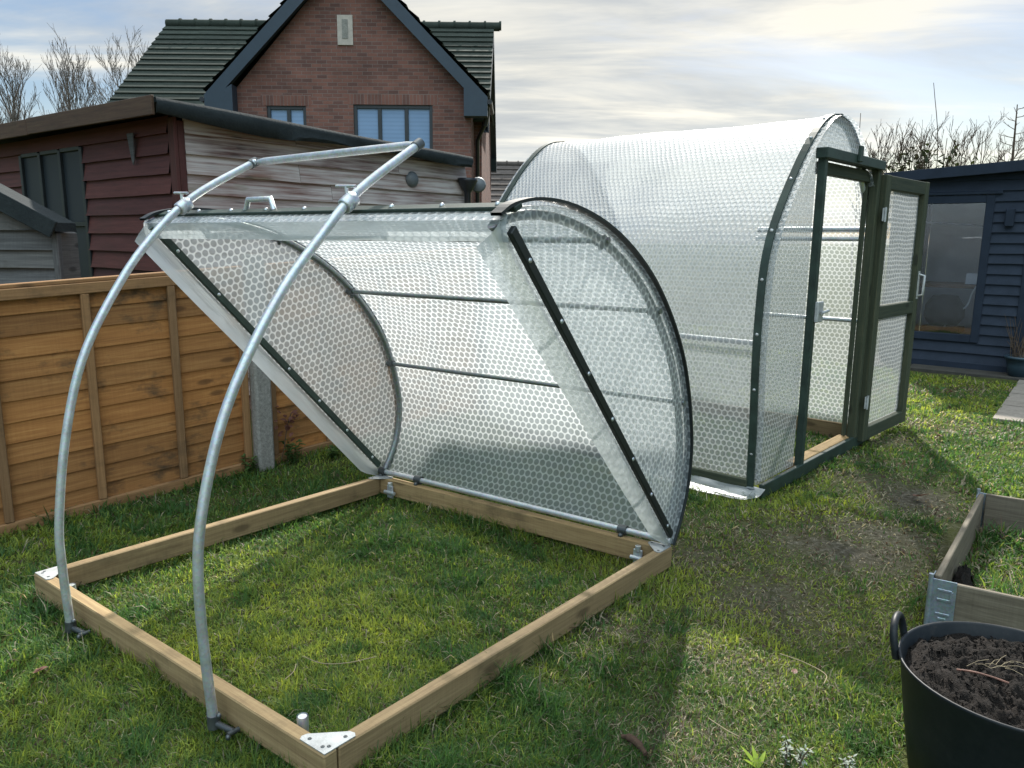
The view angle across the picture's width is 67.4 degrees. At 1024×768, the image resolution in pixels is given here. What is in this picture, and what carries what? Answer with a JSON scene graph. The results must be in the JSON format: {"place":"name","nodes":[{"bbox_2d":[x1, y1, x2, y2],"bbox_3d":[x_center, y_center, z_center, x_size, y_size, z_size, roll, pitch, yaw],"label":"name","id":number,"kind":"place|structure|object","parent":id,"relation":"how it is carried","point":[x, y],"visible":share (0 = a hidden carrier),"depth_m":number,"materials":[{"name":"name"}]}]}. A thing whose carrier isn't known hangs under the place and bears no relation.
{"place":"outdoors","nodes":[
{"label":"outdoors","id":0,"kind":"place"},
{"bbox_2d":[107,0,500,246],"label":"house","id":1,"kind":"structure","parent":0,"point":[396,71],"depth_m":17.12,"materials":[{"name":"red brick"}]},
{"bbox_2d":[267,106,306,125],"bbox_3d":[-5.051,-5.683,17.328,0.880,1.110,0.070,1,11,0],"label":"window","id":2,"kind":"structure","parent":1,"relation":"in","point":[294,114],"depth_m":17.26,"materials":[{"name":"glass"}]},
{"bbox_2d":[354,105,432,148],"bbox_3d":[-2.666,-5.682,17.325,1.770,1.150,0.070,1,11,0],"label":"window","id":3,"kind":"structure","parent":1,"relation":"in","point":[392,123],"depth_m":17.29,"materials":[{"name":"glass"}]},
{"bbox_2d":[0,249,1023,767],"bbox_3d":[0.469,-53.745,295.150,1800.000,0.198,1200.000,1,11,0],"label":"ground","id":4,"kind":"structure","parent":0,"point":[866,561],"depth_m":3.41,"materials":[{"name":"green plant"}]},
{"bbox_2d":[0,100,15,123],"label":"bare tree","id":5,"kind":"object","parent":4,"relation":"on","point":[1,120],"visible":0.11,"depth_m":35.42,"materials":[{"name":"brown plant"}]},
{"bbox_2d":[0,50,40,123],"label":"bare tree","id":6,"kind":"object","parent":4,"relation":"on","point":[14,95],"visible":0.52,"depth_m":37.84,"materials":[{"name":"grey plant"}]},
{"bbox_2d":[0,183,80,283],"bbox_3d":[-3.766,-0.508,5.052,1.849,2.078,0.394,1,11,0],"label":"shed","id":7,"kind":"structure","parent":4,"relation":"on","point":[38,242],"depth_m":4.91,"materials":[{"name":"wood"}]},
{"bbox_2d":[33,666,47,672],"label":"fallen leaf","id":8,"kind":"object","parent":4,"relation":"on","point":[40,668],"visible":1,"depth_m":2.62,"materials":[{"name":"brown plant"}]},
{"bbox_2d":[31,23,103,114],"bbox_3d":[-22.585,-11.995,39.473,4.052,11.785,2.852,1,11,0],"label":"bare tree","id":9,"kind":"object","parent":4,"relation":"on","point":[70,102],"visible":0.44,"depth_m":38.50,"materials":[{"name":"brown plant"}]},
{"bbox_2d":[41,45,95,112],"bbox_3d":[-21.167,-11.044,37.489,2.706,10.673,3.080,1,11,0],"label":"bare tree","id":10,"kind":"object","parent":4,"relation":"on","point":[80,78],"visible":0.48,"depth_m":36.93,"materials":[{"name":"brown plant"}]},
{"bbox_2d":[84,25,142,104],"bbox_3d":[-19.085,-11.726,38.573,4.138,11.647,4.205,-5,12,-26],"label":"bare tree","id":11,"kind":"object","parent":4,"relation":"on","point":[106,69],"visible":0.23,"depth_m":37.61,"materials":[{"name":"brown plant"}]},
{"bbox_2d":[0,266,252,535],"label":"timber fence","id":12,"kind":"object","parent":4,"relation":"on","point":[164,356],"visible":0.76,"depth_m":4.27,"materials":[{"name":"brown wood"}]},
{"bbox_2d":[123,42,148,76],"bbox_3d":[-18.863,-12.017,40.566,2.773,11.486,3.033,-10,15,-44],"label":"bare tree","id":13,"kind":"object","parent":4,"relation":"on","point":[137,54],"visible":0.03,"depth_m":39.29,"materials":[{"name":"brown plant"}]},
{"bbox_2d":[0,95,485,408],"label":"shed","id":14,"kind":"structure","parent":4,"relation":"on","point":[104,177],"depth_m":6.50,"materials":[{"name":"red paint"}]},
{"bbox_2d":[18,146,93,277],"bbox_3d":[-4.237,-1.530,7.138,1.330,1.255,0.034,9,13,37],"label":"door","id":15,"kind":"structure","parent":14,"relation":"in","point":[54,181],"depth_m":6.95,"materials":[{"name":"grey wood"}]},
{"bbox_2d":[240,453,257,474],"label":"green weed","id":16,"kind":"object","parent":4,"relation":"on","point":[253,465],"visible":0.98,"depth_m":4.83,"materials":[{"name":"green plant"}]},
{"bbox_2d":[242,254,274,471],"bbox_3d":[-1.582,-0.026,4.820,0.108,1.560,0.100,-9,14,-43],"label":"fence post","id":17,"kind":"object","parent":4,"relation":"on","point":[261,413],"visible":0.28,"depth_m":4.82,"materials":[{"name":"concrete"}]},
{"bbox_2d":[274,405,298,462],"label":"bramble","id":18,"kind":"object","parent":4,"relation":"on","point":[287,426],"visible":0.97,"depth_m":4.97,"materials":[{"name":"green plant"}]},
{"bbox_2d":[279,439,305,463],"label":"green weed","id":19,"kind":"object","parent":4,"relation":"on","point":[288,454],"visible":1,"depth_m":4.98,"materials":[{"name":"green plant"}]},
{"bbox_2d":[324,445,338,457],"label":"green weed","id":20,"kind":"object","parent":4,"relation":"on","point":[334,452],"visible":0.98,"depth_m":5.07,"materials":[{"name":"green plant"}]},
{"bbox_2d":[303,656,375,663],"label":"dry stalk","id":21,"kind":"object","parent":4,"relation":"on","point":[338,663],"visible":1,"depth_m":2.71,"materials":[{"name":"plant"}]},
{"bbox_2d":[34,138,693,767],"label":"cloche","id":22,"kind":"object","parent":4,"relation":"on","point":[516,260],"visible":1,"depth_m":3.33,"materials":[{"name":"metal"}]},
{"bbox_2d":[265,248,478,463],"bbox_3d":[-0.912,-0.271,5.487,1.806,1.391,0.073,-9,14,-43],"label":"timber fence","id":23,"kind":"object","parent":4,"relation":"on","point":[308,432],"visible":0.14,"depth_m":5.39,"materials":[{"name":"brown wood"}]},
{"bbox_2d":[621,733,647,755],"bbox_3d":[0.366,1.067,2.286,0.028,0.032,0.101,-8,13,-37],"label":"bark piece","id":24,"kind":"object","parent":4,"relation":"on","point":[633,739],"visible":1,"depth_m":2.28,"materials":[{"name":"brown wood"}]},
{"bbox_2d":[475,113,929,498],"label":"polytunnel","id":25,"kind":"structure","parent":4,"relation":"on","point":[723,229],"depth_m":4.91,"materials":[{"name":"plastic"}]},
{"bbox_2d":[857,174,929,441],"bbox_3d":[2.932,-0.574,5.865,0.117,1.930,0.997,11,15,43],"label":"door","id":26,"kind":"structure","parent":25,"relation":"in","point":[884,326],"depth_m":5.90,"materials":[{"name":"wood"}]},
{"bbox_2d":[708,718,738,736],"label":"dry stalk","id":27,"kind":"object","parent":4,"relation":"on","point":[723,728],"visible":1,"depth_m":2.34,"materials":[{"name":"plant"}]},
{"bbox_2d":[741,745,765,767],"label":"lime sprout","id":28,"kind":"object","parent":4,"relation":"on","point":[762,756],"visible":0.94,"depth_m":2.24,"materials":[{"name":"green plant"}]},
{"bbox_2d":[778,736,814,767],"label":"silver weed","id":29,"kind":"object","parent":4,"relation":"on","point":[789,748],"visible":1,"depth_m":2.23,"materials":[{"name":"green plant"}]},
{"bbox_2d":[780,653,826,683],"bbox_3d":[1.036,0.993,2.697,0.056,0.009,0.217,-4,11,-22],"label":"dry stalk","id":30,"kind":"object","parent":4,"relation":"on","point":[808,664],"visible":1,"depth_m":2.71,"materials":[{"name":"plant"}]},
{"bbox_2d":[839,754,856,767],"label":"silver weed","id":31,"kind":"object","parent":4,"relation":"on","point":[846,763],"visible":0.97,"depth_m":2.21,"materials":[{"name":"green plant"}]},
{"bbox_2d":[850,113,893,325],"bbox_3d":[5.794,-2.611,12.727,0.751,3.552,0.693,-5,12,-28],"label":"bare shrub","id":32,"kind":"object","parent":4,"relation":"on","point":[874,154],"visible":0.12,"depth_m":12.40,"materials":[{"name":"brown plant"}]},
{"bbox_2d":[866,121,915,247],"bbox_3d":[6.095,-2.556,12.714,0.849,3.456,0.584,1,11,0],"label":"bare shrub","id":33,"kind":"object","parent":4,"relation":"on","point":[888,153],"visible":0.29,"depth_m":12.42,"materials":[{"name":"brown plant"}]},
{"bbox_2d":[873,127,928,174],"bbox_3d":[6.099,-2.429,12.436,1.068,3.308,1.136,1,11,0],"label":"bare shrub","id":34,"kind":"object","parent":4,"relation":"on","point":[892,168],"visible":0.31,"depth_m":12.12,"materials":[{"name":"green plant"}]},
{"bbox_2d":[897,120,943,226],"bbox_3d":[6.538,-2.523,12.481,0.831,3.483,1.074,1,11,0],"label":"bare shrub","id":35,"kind":"object","parent":4,"relation":"on","point":[920,145],"visible":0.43,"depth_m":12.21,"materials":[{"name":"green plant"}]},
{"bbox_2d":[912,126,977,233],"bbox_3d":[6.873,-2.459,12.534,1.097,3.344,0.937,5,11,21],"label":"bare shrub","id":36,"kind":"object","parent":4,"relation":"on","point":[952,152],"visible":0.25,"depth_m":12.16,"materials":[{"name":"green plant"}]},
{"bbox_2d":[892,83,1008,310],"bbox_3d":[7.047,-2.839,12.567,1.713,4.084,0.839,1,11,0],"label":"bare shrub","id":37,"kind":"object","parent":4,"relation":"on","point":[969,141],"visible":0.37,"depth_m":12.41,"materials":[{"name":"brown plant"}]},
{"bbox_2d":[879,160,1023,372],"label":"summerhouse","id":38,"kind":"structure","parent":4,"relation":"on","point":[976,219],"depth_m":9.04,"materials":[{"name":"blue paint"}]},
{"bbox_2d":[919,294,964,333],"bbox_3d":[5.467,-0.754,9.748,0.458,0.770,0.458,10,14,41],"label":"office chair","id":39,"kind":"object","parent":38,"relation":"in","point":[947,311],"visible":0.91,"depth_m":9.57,"materials":[{"name":"fabric"}]},
{"bbox_2d":[914,281,975,330],"bbox_3d":[6.163,-0.797,9.672,2.200,0.895,0.620,9,14,38],"label":"desk","id":40,"kind":"object","parent":38,"relation":"in","point":[939,284],"visible":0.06,"depth_m":9.80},
{"bbox_2d":[943,286,975,326],"bbox_3d":[5.545,-0.798,9.600,0.410,0.875,0.064,4,11,17],"label":"cable","id":41,"kind":"object","parent":40,"relation":"hanging from","point":[969,299],"visible":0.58,"depth_m":9.50,"materials":[{"name":"white plastic"}]},
{"bbox_2d":[965,273,977,283],"bbox_3d":[5.776,-1.316,9.618,0.160,0.132,0.052,9,14,38],"label":"paper tray","id":42,"kind":"object","parent":40,"relation":"on","point":[971,278],"visible":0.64,"depth_m":9.63,"materials":[{"name":"plastic"}]},
{"bbox_2d":[914,191,1003,342],"bbox_3d":[5.228,-1.397,9.203,0.950,1.754,0.095,9,14,38],"label":"window","id":43,"kind":"structure","parent":38,"relation":"in","point":[971,196],"depth_m":9.01,"materials":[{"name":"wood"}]},
{"bbox_2d":[890,611,1023,767],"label":"tub","id":44,"kind":"object","parent":4,"relation":"on","point":[941,731],"visible":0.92,"depth_m":2.02,"materials":[{"name":"black plastic"}]},
{"bbox_2d":[904,633,1023,728],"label":"compost","id":45,"kind":"object","parent":44,"relation":"in","point":[934,663],"visible":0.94,"depth_m":2.10,"materials":[{"name":"brown soil"}]},
{"bbox_2d":[956,669,1008,683],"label":"twig","id":46,"kind":"object","parent":45,"relation":"on","point":[983,674],"visible":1,"depth_m":2.05,"materials":[{"name":"brown wood"}]},
{"bbox_2d":[967,655,1023,674],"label":"root clump","id":47,"kind":"object","parent":45,"relation":"on","point":[999,665],"visible":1,"depth_m":2.11,"materials":[{"name":"plant"}]},
{"bbox_2d":[924,488,1023,629],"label":"raised bed","id":48,"kind":"object","parent":4,"relation":"on","point":[947,599],"visible":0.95,"depth_m":3.05,"materials":[{"name":"wood"}]},
{"bbox_2d":[952,563,973,586],"bbox_3d":[1.980,0.847,3.368,0.115,0.131,0.328,10,14,42],"label":"soil heap","id":49,"kind":"object","parent":48,"relation":"in","point":[963,575],"visible":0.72,"depth_m":3.34,"materials":[{"name":"black soil"}]},
{"bbox_2d":[939,518,1023,596],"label":"grass","id":50,"kind":"structure","parent":48,"relation":"in","point":[999,539],"depth_m":3.68,"materials":[{"name":"green plant"}]},
{"bbox_2d":[938,128,1013,167],"bbox_3d":[7.617,-2.591,12.956,0.960,3.462,0.819,1,11,0],"label":"bare shrub","id":51,"kind":"object","parent":4,"relation":"on","point":[998,149],"visible":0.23,"depth_m":12.60,"materials":[{"name":"brown plant"}]},
{"bbox_2d":[982,128,1023,163],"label":"bare shrub","id":52,"kind":"object","parent":4,"relation":"on","point":[1018,146],"visible":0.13,"depth_m":12.91,"materials":[{"name":"plant"}]},
{"bbox_2d":[987,104,1023,160],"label":"conifer","id":53,"kind":"object","parent":4,"relation":"on","point":[1014,137],"visible":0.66,"depth_m":12.47,"materials":[{"name":"plant"}]},
{"bbox_2d":[0,0,1023,243],"label":"sky","id":54,"kind":"structure","parent":0,"point":[566,70],"materials":[{"name":"grey"}]},
{"bbox_2d":[491,161,597,202],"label":"garage","id":55,"kind":"structure","parent":0,"point":[502,177],"depth_m":29.88,"materials":[{"name":"brown concrete"}]},
{"bbox_2d":[877,358,1023,380],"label":"patio","id":56,"kind":"structure","parent":0,"point":[954,371],"depth_m":9.01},
{"bbox_2d":[1004,316,1023,377],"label":"potted plant","id":57,"kind":"object","parent":56,"relation":"on","point":[1015,363],"visible":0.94,"depth_m":8.67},
{"bbox_2d":[993,380,1023,423],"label":"path","id":58,"kind":"structure","parent":0,"point":[1011,408],"depth_m":7.12,"materials":[{"name":"grey concrete"}]}
]}

